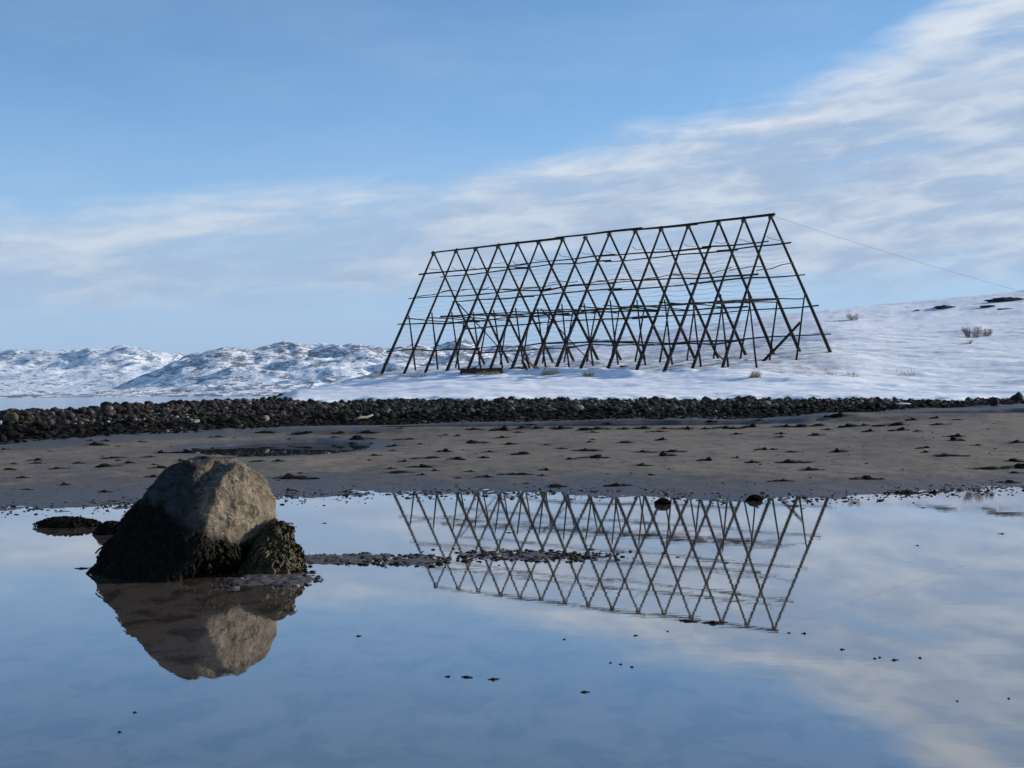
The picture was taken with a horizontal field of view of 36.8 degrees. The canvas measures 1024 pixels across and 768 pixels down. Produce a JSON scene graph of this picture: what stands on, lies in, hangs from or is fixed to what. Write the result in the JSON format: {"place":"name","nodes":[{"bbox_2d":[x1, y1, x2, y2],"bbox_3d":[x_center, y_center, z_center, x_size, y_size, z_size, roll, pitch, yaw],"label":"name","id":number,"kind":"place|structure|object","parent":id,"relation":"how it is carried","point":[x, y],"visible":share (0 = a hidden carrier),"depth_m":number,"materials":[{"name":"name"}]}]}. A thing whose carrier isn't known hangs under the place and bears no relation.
{"place":"outdoors","nodes":[
{"label":"outdoors","id":0,"kind":"place"},
{"bbox_2d":[0,345,185,391],"bbox_3d":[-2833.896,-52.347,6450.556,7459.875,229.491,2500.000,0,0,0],"label":"hills","id":1,"kind":"structure","parent":0,"point":[76,370],"depth_m":6153.84,"materials":[{"name":"snow"}]},
{"bbox_2d":[0,396,272,410],"bbox_3d":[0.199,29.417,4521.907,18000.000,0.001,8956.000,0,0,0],"label":"sea","id":2,"kind":"structure","parent":0,"point":[46,403],"depth_m":683.94,"materials":[{"name":"liquid"}]},
{"bbox_2d":[0,371,385,397],"bbox_3d":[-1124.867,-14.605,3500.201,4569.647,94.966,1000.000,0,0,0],"label":"coast hills","id":3,"kind":"structure","parent":0,"point":[256,389],"depth_m":3382.30,"materials":[{"name":"snow"}]},
{"bbox_2d":[195,358,462,384],"bbox_3d":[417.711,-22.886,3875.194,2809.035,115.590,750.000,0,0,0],"label":"hills","id":4,"kind":"structure","parent":0,"point":[345,368],"depth_m":3769.70,"materials":[{"name":"snow"}]},
{"bbox_2d":[110,338,607,389],"bbox_3d":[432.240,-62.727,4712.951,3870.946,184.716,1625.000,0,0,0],"label":"hills","id":5,"kind":"structure","parent":0,"point":[189,369],"depth_m":4552.04,"materials":[{"name":"snow"}]},
{"bbox_2d":[0,399,1023,511],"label":"sand beach","id":6,"kind":"structure","parent":0,"point":[87,479],"depth_m":31.66,"materials":[{"name":"sand"}]},
{"bbox_2d":[2,420,11,424],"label":"cobble","id":7,"kind":"object","parent":6,"relation":"on","point":[7,422],"visible":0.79,"depth_m":46.96,"materials":[{"name":"stone"}]},
{"bbox_2d":[3,412,18,420],"bbox_3d":[-15.644,1.077,48.005,0.491,0.399,0.638,0,0,-16],"label":"stone","id":8,"kind":"object","parent":6,"relation":"on","point":[11,416],"visible":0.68,"depth_m":47.79,"materials":[{"name":"stone"}]},
{"bbox_2d":[5,430,18,437],"bbox_3d":[-14.303,1.456,44.088,0.340,0.287,0.428,0,0,6],"label":"cobble","id":9,"kind":"object","parent":6,"relation":"on","point":[9,434],"visible":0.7,"depth_m":43.97,"materials":[{"name":"stone"}]},
{"bbox_2d":[18,411,31,416],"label":"cobble","id":10,"kind":"object","parent":6,"relation":"on","point":[25,413],"visible":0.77,"depth_m":48.70,"materials":[{"name":"stone"}]},
{"bbox_2d":[28,429,37,435],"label":"cobble","id":11,"kind":"object","parent":6,"relation":"on","point":[33,431],"visible":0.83,"depth_m":44.16,"materials":[{"name":"stone"}]},
{"bbox_2d":[32,422,45,425],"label":"cobble","id":12,"kind":"object","parent":6,"relation":"on","point":[37,423],"visible":0.75,"depth_m":46.17,"materials":[{"name":"stone"}]},
{"bbox_2d":[37,424,49,430],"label":"cobble","id":13,"kind":"object","parent":6,"relation":"on","point":[46,427],"visible":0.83,"depth_m":45.37,"materials":[{"name":"stone"}]},
{"bbox_2d":[42,433,51,437],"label":"cobble","id":14,"kind":"object","parent":6,"relation":"on","point":[45,435],"visible":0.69,"depth_m":43.57,"materials":[{"name":"stone"}]},
{"bbox_2d":[50,425,60,429],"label":"cobble","id":15,"kind":"object","parent":6,"relation":"on","point":[56,427],"visible":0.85,"depth_m":45.39,"materials":[{"name":"stone"}]},
{"bbox_2d":[55,411,63,416],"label":"cobble","id":16,"kind":"object","parent":6,"relation":"on","point":[59,413],"visible":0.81,"depth_m":50.19,"materials":[{"name":"stone"}]},
{"bbox_2d":[59,419,69,424],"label":"cobble","id":17,"kind":"object","parent":6,"relation":"on","point":[65,422],"visible":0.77,"depth_m":47.33,"materials":[{"name":"stone"}]},
{"bbox_2d":[66,416,77,420],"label":"cobble","id":18,"kind":"object","parent":6,"relation":"on","point":[71,418],"visible":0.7,"depth_m":48.11,"materials":[{"name":"stone"}]},
{"bbox_2d":[77,428,84,432],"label":"cobble","id":19,"kind":"object","parent":6,"relation":"on","point":[80,430],"visible":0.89,"depth_m":44.73,"materials":[{"name":"stone"}]},
{"bbox_2d":[75,410,86,413],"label":"cobble","id":20,"kind":"object","parent":6,"relation":"on","point":[80,412],"visible":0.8,"depth_m":50.78,"materials":[{"name":"stone"}]},
{"bbox_2d":[87,441,107,445],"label":"seaweed clump","id":21,"kind":"object","parent":6,"relation":"on","point":[95,443],"visible":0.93,"depth_m":39.29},
{"bbox_2d":[92,520,119,534],"bbox_3d":[-4.367,1.625,16.740,0.392,0.293,0.306,0,0,0],"label":"pool rock","id":22,"kind":"object","parent":6,"relation":"on","point":[106,528],"visible":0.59,"depth_m":16.64,"materials":[{"name":"stone"}]},
{"bbox_2d":[100,401,111,406],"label":"cobble","id":23,"kind":"object","parent":6,"relation":"on","point":[105,403],"visible":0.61,"depth_m":54.15,"materials":[{"name":"stone"}]},
{"bbox_2d":[95,463,121,467],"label":"seaweed clump","id":24,"kind":"object","parent":6,"relation":"on","point":[104,465],"visible":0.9,"depth_m":30.31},
{"bbox_2d":[116,406,124,413],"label":"cobble","id":25,"kind":"object","parent":6,"relation":"on","point":[120,410],"visible":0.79,"depth_m":51.28,"materials":[{"name":"stone"}]},
{"bbox_2d":[144,419,154,422],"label":"cobble","id":26,"kind":"object","parent":6,"relation":"on","point":[149,420],"visible":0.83,"depth_m":48.88,"materials":[{"name":"stone"}]},
{"bbox_2d":[86,454,276,582],"bbox_3d":[-2.848,1.306,13.073,1.636,1.373,1.513,0,0,0],"label":"boulder","id":27,"kind":"object","parent":6,"relation":"on","point":[203,515],"visible":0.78,"depth_m":12.91,"materials":[{"name":"stone"}]},
{"bbox_2d":[169,449,204,452],"bbox_3d":[-7.415,1.553,34.949,0.968,0.156,0.575,0,0,6],"label":"seaweed clump","id":28,"kind":"object","parent":6,"relation":"on","point":[186,451],"visible":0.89,"depth_m":34.85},
{"bbox_2d":[206,403,217,406],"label":"cobble","id":29,"kind":"object","parent":6,"relation":"on","point":[212,405],"visible":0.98,"depth_m":55.91,"materials":[{"name":"stone"}]},
{"bbox_2d":[215,417,226,422],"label":"cobble","id":30,"kind":"object","parent":6,"relation":"on","point":[221,419],"visible":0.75,"depth_m":49.40,"materials":[{"name":"stone"}]},
{"bbox_2d":[228,418,240,423],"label":"cobble","id":31,"kind":"object","parent":6,"relation":"on","point":[234,421],"visible":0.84,"depth_m":48.97,"materials":[{"name":"stone"}]},
{"bbox_2d":[254,430,277,432],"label":"seaweed clump","id":32,"kind":"object","parent":6,"relation":"on","point":[264,431],"visible":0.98,"depth_m":45.15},
{"bbox_2d":[237,518,306,574],"bbox_3d":[-2.039,1.603,13.130,0.575,0.911,0.874,0,0,0],"label":"seaweed rock","id":33,"kind":"object","parent":6,"relation":"on","point":[276,548],"visible":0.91,"depth_m":12.95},
{"bbox_2d":[192,442,368,455],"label":"puddle","id":34,"kind":"object","parent":6,"relation":"on","point":[288,449],"visible":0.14,"depth_m":37.17,"materials":[{"name":"liquid"}]},
{"bbox_2d":[268,473,318,478],"bbox_3d":[-3.840,1.642,26.961,0.949,0.158,0.573,0,0,-12],"label":"seaweed clump","id":35,"kind":"object","parent":6,"relation":"on","point":[288,476],"visible":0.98,"depth_m":26.87,"materials":[{"name":"plant"}]},
{"bbox_2d":[291,431,313,433],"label":"seaweed clump","id":36,"kind":"object","parent":6,"relation":"on","point":[303,432],"visible":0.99,"depth_m":44.78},
{"bbox_2d":[316,413,324,417],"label":"cobble","id":37,"kind":"object","parent":6,"relation":"on","point":[320,415],"visible":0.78,"depth_m":53.68,"materials":[{"name":"stone"}]},
{"bbox_2d":[316,405,326,409],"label":"cobble","id":38,"kind":"object","parent":6,"relation":"on","point":[322,407],"visible":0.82,"depth_m":57.35,"materials":[{"name":"stone"}]},
{"bbox_2d":[340,416,349,421],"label":"cobble","id":39,"kind":"object","parent":6,"relation":"on","point":[344,419],"visible":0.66,"depth_m":52.41,"materials":[{"name":"stone"}]},
{"bbox_2d":[349,435,375,439],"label":"seaweed clump","id":40,"kind":"object","parent":6,"relation":"on","point":[357,437],"visible":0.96,"depth_m":41.90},
{"bbox_2d":[355,430,379,432],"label":"seaweed clump","id":41,"kind":"object","parent":6,"relation":"on","point":[366,431],"visible":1,"depth_m":44.54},
{"bbox_2d":[387,411,395,418],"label":"cobble","id":42,"kind":"object","parent":6,"relation":"on","point":[391,415],"visible":0.95,"depth_m":52.65,"materials":[{"name":"stone"}]},
{"bbox_2d":[389,470,411,473],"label":"seaweed clump","id":43,"kind":"object","parent":6,"relation":"on","point":[393,472],"visible":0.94,"depth_m":28.03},
{"bbox_2d":[406,464,438,467],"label":"seaweed clump","id":44,"kind":"object","parent":6,"relation":"on","point":[423,466],"visible":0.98,"depth_m":29.62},
{"bbox_2d":[410,456,439,458],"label":"seaweed clump","id":45,"kind":"object","parent":6,"relation":"on","point":[433,457],"visible":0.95,"depth_m":32.28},
{"bbox_2d":[445,457,465,459],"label":"seaweed clump","id":46,"kind":"object","parent":6,"relation":"on","point":[457,458],"visible":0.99,"depth_m":31.63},
{"bbox_2d":[461,408,469,412],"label":"cobble","id":47,"kind":"object","parent":6,"relation":"on","point":[465,410],"visible":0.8,"depth_m":53.73,"materials":[{"name":"stone"}]},
{"bbox_2d":[475,410,483,416],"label":"cobble","id":48,"kind":"object","parent":6,"relation":"on","point":[479,413],"visible":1,"depth_m":51.80,"materials":[{"name":"stone"}]},
{"bbox_2d":[466,439,492,443],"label":"seaweed clump","id":49,"kind":"object","parent":6,"relation":"on","point":[471,441],"visible":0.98,"depth_m":38.13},
{"bbox_2d":[488,424,512,430],"bbox_3d":[-0.341,1.315,44.036,0.789,0.319,0.543,0,0,0],"label":"seaweed clump","id":50,"kind":"object","parent":6,"relation":"on","point":[504,428],"visible":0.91,"depth_m":43.90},
{"bbox_2d":[0,486,1023,767],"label":"tidal pool","id":51,"kind":"structure","parent":6,"relation":"on","point":[346,666],"depth_m":9.28,"materials":[{"name":"liquid"}]},
{"bbox_2d":[32,516,101,527],"bbox_3d":[-5.112,1.633,17.786,0.868,0.226,0.488,0,0,0],"label":"pool rock","id":52,"kind":"object","parent":51,"relation":"in","point":[64,521],"visible":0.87,"depth_m":17.66,"materials":[{"name":"stone"}]},
{"bbox_2d":[219,573,314,586],"bbox_3d":[-1.955,1.588,12.497,0.922,0.061,1.297,0,0,0],"label":"mud bar","id":53,"kind":"object","parent":51,"relation":"on","point":[256,579],"visible":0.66,"depth_m":12.42,"materials":[{"name":"soil"}]},
{"bbox_2d":[304,553,412,564],"bbox_3d":[-1.452,1.588,13.994,1.414,0.073,1.356,0,0,0],"label":"mud bar","id":54,"kind":"object","parent":51,"relation":"on","point":[319,559],"visible":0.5,"depth_m":13.90,"materials":[{"name":"soil"}]},
{"bbox_2d":[369,555,449,565],"bbox_3d":[-0.903,1.593,13.832,1.000,0.054,0.994,0,0,0],"label":"mud bar","id":55,"kind":"object","parent":51,"relation":"on","point":[410,561],"visible":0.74,"depth_m":13.70,"materials":[{"name":"soil"}]},
{"bbox_2d":[460,551,605,560],"bbox_3d":[0.183,1.591,14.203,1.345,0.045,1.118,0,0,0],"label":"mud bar","id":56,"kind":"object","parent":51,"relation":"on","point":[533,554],"visible":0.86,"depth_m":14.09,"materials":[{"name":"soil"}]},
{"bbox_2d":[702,620,726,624],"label":"floating weed","id":57,"kind":"object","parent":51,"relation":"on","point":[711,622],"visible":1,"depth_m":9.98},
{"bbox_2d":[0,396,1023,444],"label":"beach stones","id":58,"kind":"object","parent":6,"relation":"on","point":[506,407],"visible":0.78,"depth_m":52.90,"materials":[{"name":"stone"}]},
{"bbox_2d":[353,414,372,420],"bbox_3d":[-5.099,1.145,52.873,0.095,0.216,0.880,-1,0,42],"label":"driftwood stick","id":59,"kind":"object","parent":58,"relation":"on","point":[361,417],"visible":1,"depth_m":52.80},
{"bbox_2d":[574,404,583,409],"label":"cobble","id":60,"kind":"object","parent":58,"relation":"on","point":[579,407],"visible":0.66,"depth_m":54.55,"materials":[{"name":"stone"}]},
{"bbox_2d":[1,420,1023,588],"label":"shore pebbles","id":61,"kind":"object","parent":6,"relation":"on","point":[555,556],"visible":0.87,"depth_m":19.55,"materials":[{"name":"stone"}]},
{"bbox_2d":[511,451,530,454],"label":"seaweed clump","id":62,"kind":"object","parent":6,"relation":"on","point":[523,453],"visible":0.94,"depth_m":33.28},
{"bbox_2d":[544,483,567,487],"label":"seaweed clump","id":63,"kind":"object","parent":6,"relation":"on","point":[555,485],"visible":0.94,"depth_m":24.25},
{"bbox_2d":[379,423,768,426],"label":"puddle","id":64,"kind":"object","parent":6,"relation":"on","point":[648,424],"visible":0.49,"depth_m":47.05,"materials":[{"name":"liquid"}]},
{"bbox_2d":[571,448,601,450],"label":"seaweed clump","id":65,"kind":"object","parent":6,"relation":"on","point":[585,449],"visible":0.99,"depth_m":34.59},
{"bbox_2d":[576,454,609,457],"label":"seaweed clump","id":66,"kind":"object","parent":6,"relation":"on","point":[596,456],"visible":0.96,"depth_m":31.87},
{"bbox_2d":[604,411,615,415],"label":"cobble","id":67,"kind":"object","parent":6,"relation":"on","point":[611,413],"visible":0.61,"depth_m":51.41,"materials":[{"name":"stone"}]},
{"bbox_2d":[603,482,631,486],"bbox_3d":[1.690,1.609,24.333,0.511,0.119,0.366,0,0,-11],"label":"seaweed clump","id":68,"kind":"object","parent":6,"relation":"on","point":[616,484],"visible":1,"depth_m":24.27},
{"bbox_2d":[627,408,635,414],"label":"cobble","id":69,"kind":"object","parent":6,"relation":"on","point":[631,411],"visible":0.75,"depth_m":52.01,"materials":[{"name":"stone"}]},
{"bbox_2d":[654,498,670,504],"bbox_3d":[2.006,1.604,20.593,0.226,0.160,0.222,0,0,-44],"label":"shore rock","id":70,"kind":"object","parent":6,"relation":"on","point":[662,501],"visible":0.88,"depth_m":20.53,"materials":[{"name":"stone"}]},
{"bbox_2d":[654,451,678,455],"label":"seaweed clump","id":71,"kind":"object","parent":6,"relation":"on","point":[662,453],"visible":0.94,"depth_m":32.53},
{"bbox_2d":[694,457,711,460],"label":"seaweed clump","id":72,"kind":"object","parent":6,"relation":"on","point":[708,459],"visible":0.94,"depth_m":30.41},
{"bbox_2d":[722,426,744,428],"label":"seaweed clump","id":73,"kind":"object","parent":6,"relation":"on","point":[733,427],"visible":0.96,"depth_m":43.50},
{"bbox_2d":[732,403,740,408],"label":"cobble","id":74,"kind":"object","parent":6,"relation":"on","point":[735,405],"visible":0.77,"depth_m":54.82,"materials":[{"name":"stone"}]},
{"bbox_2d":[740,397,748,401],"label":"cobble","id":75,"kind":"object","parent":6,"relation":"on","point":[743,399],"visible":0.82,"depth_m":57.99,"materials":[{"name":"stone"}]},
{"bbox_2d":[745,494,762,500],"bbox_3d":[3.333,1.602,21.192,0.242,0.164,0.241,0,0,0],"label":"shore rock","id":76,"kind":"object","parent":6,"relation":"on","point":[753,497],"visible":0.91,"depth_m":21.13,"materials":[{"name":"stone"}]},
{"bbox_2d":[767,478,794,481],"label":"seaweed clump","id":77,"kind":"object","parent":6,"relation":"on","point":[783,479],"visible":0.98,"depth_m":24.84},
{"bbox_2d":[778,407,789,411],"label":"cobble","id":78,"kind":"object","parent":6,"relation":"on","point":[784,408],"visible":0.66,"depth_m":52.46,"materials":[{"name":"stone"}]},
{"bbox_2d":[774,459,817,462],"bbox_3d":[5.432,1.501,29.528,0.884,0.136,0.440,0,0,8],"label":"seaweed clump","id":79,"kind":"object","parent":6,"relation":"on","point":[788,461],"visible":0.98,"depth_m":29.47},
{"bbox_2d":[789,424,810,426],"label":"seaweed clump","id":80,"kind":"object","parent":6,"relation":"on","point":[802,425],"visible":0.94,"depth_m":43.41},
{"bbox_2d":[803,467,824,470],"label":"seaweed clump","id":81,"kind":"object","parent":6,"relation":"on","point":[808,469],"visible":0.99,"depth_m":27.21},
{"bbox_2d":[824,412,850,416],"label":"seaweed clump","id":82,"kind":"object","parent":6,"relation":"on","point":[840,414],"visible":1,"depth_m":45.51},
{"bbox_2d":[830,448,848,452],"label":"seaweed clump","id":83,"kind":"object","parent":6,"relation":"on","point":[837,450],"visible":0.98,"depth_m":32.45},
{"bbox_2d":[838,423,859,427],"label":"seaweed clump","id":84,"kind":"object","parent":6,"relation":"on","point":[849,425],"visible":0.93,"depth_m":42.37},
{"bbox_2d":[849,475,879,479],"bbox_3d":[5.781,1.557,25.245,0.538,0.130,0.419,0,0,1],"label":"seaweed clump","id":85,"kind":"object","parent":6,"relation":"on","point":[866,477],"visible":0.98,"depth_m":25.18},
{"bbox_2d":[871,422,910,425],"bbox_3d":[10.358,1.127,41.871,1.250,0.190,0.499,0,0,14],"label":"seaweed clump","id":86,"kind":"object","parent":6,"relation":"on","point":[896,424],"visible":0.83,"depth_m":41.74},
{"bbox_2d":[887,427,908,430],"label":"seaweed clump","id":87,"kind":"object","parent":6,"relation":"on","point":[902,429],"visible":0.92,"depth_m":39.40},
{"bbox_2d":[888,489,919,492],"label":"seaweed clump","id":88,"kind":"object","parent":6,"relation":"on","point":[905,491],"visible":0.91,"depth_m":22.53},
{"bbox_2d":[932,453,969,455],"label":"seaweed clump","id":89,"kind":"object","parent":6,"relation":"on","point":[943,454],"visible":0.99,"depth_m":30.63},
{"bbox_2d":[947,436,965,440],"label":"seaweed clump","id":90,"kind":"object","parent":6,"relation":"on","point":[952,438],"visible":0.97,"depth_m":35.24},
{"bbox_2d":[941,434,971,436],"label":"seaweed clump","id":91,"kind":"object","parent":6,"relation":"on","point":[957,435],"visible":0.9,"depth_m":36.53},
{"bbox_2d":[896,412,1023,412],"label":"puddle","id":92,"kind":"object","parent":6,"relation":"on","point":[959,412],"visible":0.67,"depth_m":47.18,"materials":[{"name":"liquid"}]},
{"bbox_2d":[964,466,1009,469],"bbox_3d":[8.454,1.526,27.675,1.080,0.096,0.553,0,0,-14],"label":"seaweed clump","id":93,"kind":"object","parent":6,"relation":"on","point":[990,468],"visible":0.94,"depth_m":27.56,"materials":[{"name":"plant"}]},
{"bbox_2d":[990,397,998,405],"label":"dark stone","id":94,"kind":"object","parent":6,"relation":"on","point":[994,401],"visible":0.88,"depth_m":50.56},
{"bbox_2d":[996,480,1020,482],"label":"seaweed clump","id":95,"kind":"object","parent":6,"relation":"on","point":[1009,481],"visible":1,"depth_m":24.59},
{"bbox_2d":[1000,463,1023,468],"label":"seaweed clump","id":96,"kind":"object","parent":6,"relation":"on","point":[1019,465],"visible":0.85,"depth_m":27.84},
{"bbox_2d":[1004,458,1023,461],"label":"seaweed clump","id":97,"kind":"object","parent":6,"relation":"on","point":[1013,460],"visible":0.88,"depth_m":29.30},
{"bbox_2d":[1009,391,1023,400],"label":"dark stone","id":98,"kind":"object","parent":6,"relation":"on","point":[1018,396],"visible":0.73,"depth_m":55.32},
{"bbox_2d":[0,0,1023,354],"label":"sky","id":99,"kind":"structure","parent":0,"point":[187,177],"materials":[{"name":"blue"}]},
{"bbox_2d":[276,290,1023,402],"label":"snow field","id":100,"kind":"structure","parent":0,"point":[937,351],"depth_m":75.63,"materials":[{"name":"snow"}]},
{"bbox_2d":[460,368,502,374],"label":"plank platform","id":101,"kind":"structure","parent":100,"relation":"on","point":[472,370],"depth_m":78.01,"materials":[{"name":"wood"}]},
{"bbox_2d":[475,371,499,374],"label":"grass tuft","id":102,"kind":"object","parent":100,"relation":"on","point":[487,373],"visible":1,"depth_m":76.57,"materials":[{"name":"plant"}]},
{"bbox_2d":[540,368,558,375],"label":"grass tuft","id":103,"kind":"object","parent":100,"relation":"on","point":[549,373],"visible":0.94,"depth_m":76.03,"materials":[{"name":"plant"}]},
{"bbox_2d":[582,369,594,376],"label":"grass tuft","id":104,"kind":"object","parent":100,"relation":"on","point":[590,374],"visible":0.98,"depth_m":74.13,"materials":[{"name":"plant"}]},
{"bbox_2d":[376,343,862,379],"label":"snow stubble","id":105,"kind":"object","parent":100,"relation":"on","point":[656,359],"visible":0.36,"depth_m":81.25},
{"bbox_2d":[380,213,1021,373],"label":"fish drying rack","id":106,"kind":"object","parent":100,"relation":"on","point":[565,348],"visible":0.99,"depth_m":80.62,"materials":[{"name":"wood"}]},
{"bbox_2d":[748,369,762,377],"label":"grass tuft","id":107,"kind":"object","parent":100,"relation":"on","point":[756,375],"visible":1,"depth_m":67.40,"materials":[{"name":"plant"}]},
{"bbox_2d":[846,314,859,319],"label":"bare shrub","id":108,"kind":"object","parent":100,"relation":"on","point":[855,317],"visible":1,"depth_m":120.97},
{"bbox_2d":[933,305,955,308],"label":"rock outcrop","id":109,"kind":"object","parent":100,"relation":"on","point":[941,307],"visible":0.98,"depth_m":130.88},
{"bbox_2d":[960,326,983,337],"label":"bare shrub","id":110,"kind":"object","parent":100,"relation":"on","point":[966,332],"visible":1,"depth_m":95.47,"materials":[{"name":"plant"}]},
{"bbox_2d":[981,328,992,335],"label":"bare shrub","id":111,"kind":"object","parent":100,"relation":"on","point":[988,332],"visible":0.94,"depth_m":96.79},
{"bbox_2d":[983,297,1023,302],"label":"rock outcrop","id":112,"kind":"object","parent":100,"relation":"on","point":[1003,299],"visible":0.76,"depth_m":137.31,"materials":[{"name":"stone"}]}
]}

